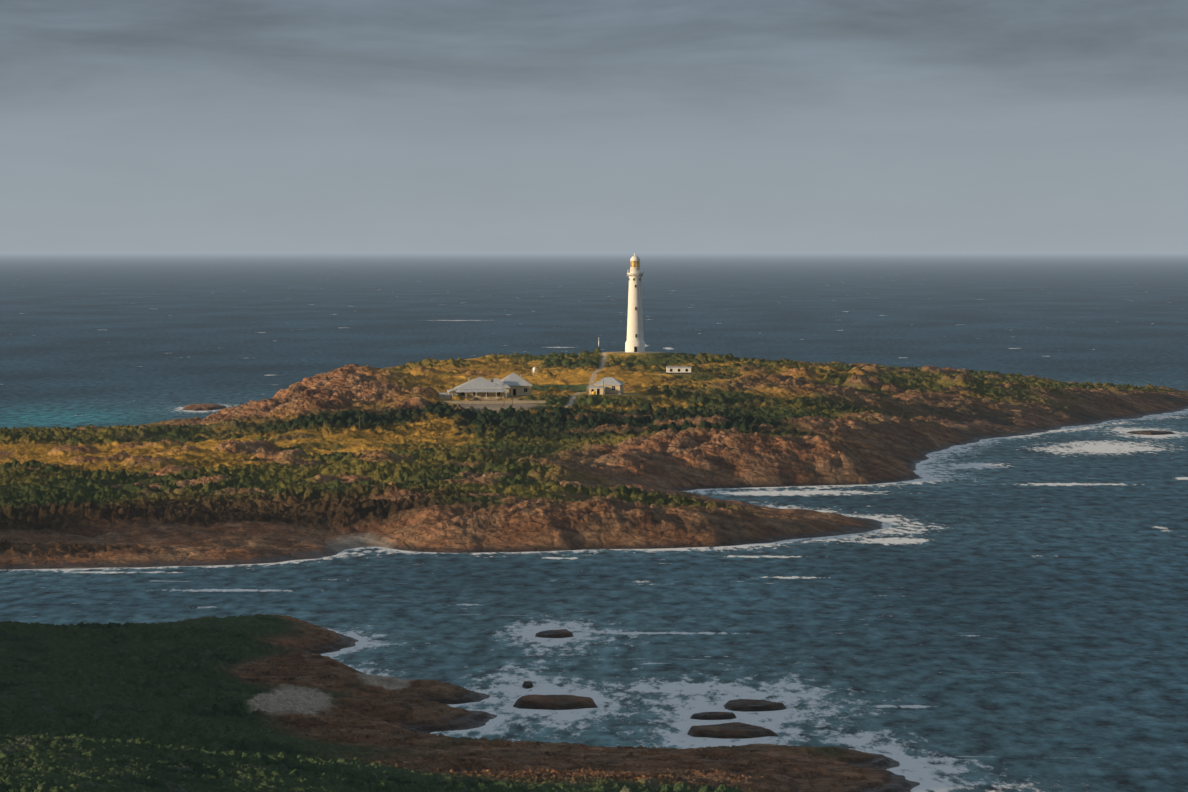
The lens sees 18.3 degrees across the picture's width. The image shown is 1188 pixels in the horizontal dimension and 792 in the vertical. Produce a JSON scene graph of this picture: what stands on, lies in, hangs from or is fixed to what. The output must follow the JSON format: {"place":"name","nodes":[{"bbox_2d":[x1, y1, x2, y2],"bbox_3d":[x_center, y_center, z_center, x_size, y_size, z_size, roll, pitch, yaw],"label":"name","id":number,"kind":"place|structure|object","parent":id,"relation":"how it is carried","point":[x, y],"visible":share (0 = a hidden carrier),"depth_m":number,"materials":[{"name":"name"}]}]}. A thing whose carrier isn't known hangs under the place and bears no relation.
{"place":"outdoors","nodes":[
{"label":"outdoors","id":0,"kind":"place"},
{"bbox_2d":[0,252,1187,791],"bbox_3d":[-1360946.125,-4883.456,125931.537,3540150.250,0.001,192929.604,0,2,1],"label":"sea","id":1,"kind":"structure","parent":0,"point":[1000,614],"depth_m":778.58,"materials":[{"name":"blue liquid"}]},
{"bbox_2d":[0,348,1187,791],"bbox_3d":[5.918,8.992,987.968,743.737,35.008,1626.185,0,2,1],"label":"terrain","id":2,"kind":"structure","parent":0,"point":[350,456],"depth_m":799.00,"materials":[{"name":"green plant"}]},
{"bbox_2d":[447,377,506,399],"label":"cottage","id":3,"kind":"structure","parent":2,"relation":"on","point":[481,388],"depth_m":1197.76,"materials":[{"name":"metal"}]},
{"bbox_2d":[439,393,458,398],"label":"shed","id":4,"kind":"structure","parent":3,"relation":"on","point":[446,395],"depth_m":1196.93,"materials":[{"name":"metal"}]},
{"bbox_2d":[443,401,545,403],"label":"garden wall","id":5,"kind":"structure","parent":2,"relation":"on","point":[479,402],"depth_m":1171.14,"materials":[{"name":"stone"}]},
{"bbox_2d":[488,377,510,397],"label":"cottage","id":6,"kind":"structure","parent":2,"relation":"on","point":[499,382],"depth_m":1213.71,"materials":[{"name":"metal"}]},
{"bbox_2d":[501,373,532,396],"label":"cottage","id":7,"kind":"structure","parent":2,"relation":"on","point":[519,385],"depth_m":1217.91,"materials":[{"name":"metal"}]},
{"bbox_2d":[593,377,623,393],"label":"cottage","id":8,"kind":"structure","parent":2,"relation":"on","point":[613,385],"depth_m":1205.84,"materials":[{"name":"metal"}]},
{"bbox_2d":[588,386,605,394],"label":"house extension","id":9,"kind":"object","parent":8,"relation":"attached to","point":[598,390],"visible":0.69,"depth_m":1203.52,"materials":[{"name":"beige paint"}]},
{"bbox_2d":[625,253,644,351],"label":"lighthouse","id":10,"kind":"object","parent":2,"relation":"on","point":[634,342],"visible":1,"depth_m":1467.42,"materials":[{"name":"white paint"}]},
{"bbox_2d":[666,366,691,373],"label":"building","id":11,"kind":"structure","parent":2,"relation":"on","point":[678,369],"depth_m":1332.94,"materials":[{"name":"paint"}]},
{"bbox_2d":[653,389,847,414],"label":"paddock fence","id":12,"kind":"object","parent":2,"relation":"on","point":[757,402],"visible":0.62,"depth_m":1206.62,"materials":[{"name":"brown wood"}]},
{"bbox_2d":[0,0,1187,251],"label":"sky","id":13,"kind":"structure","parent":0,"point":[126,125],"materials":[{"name":"grey"}]}
]}

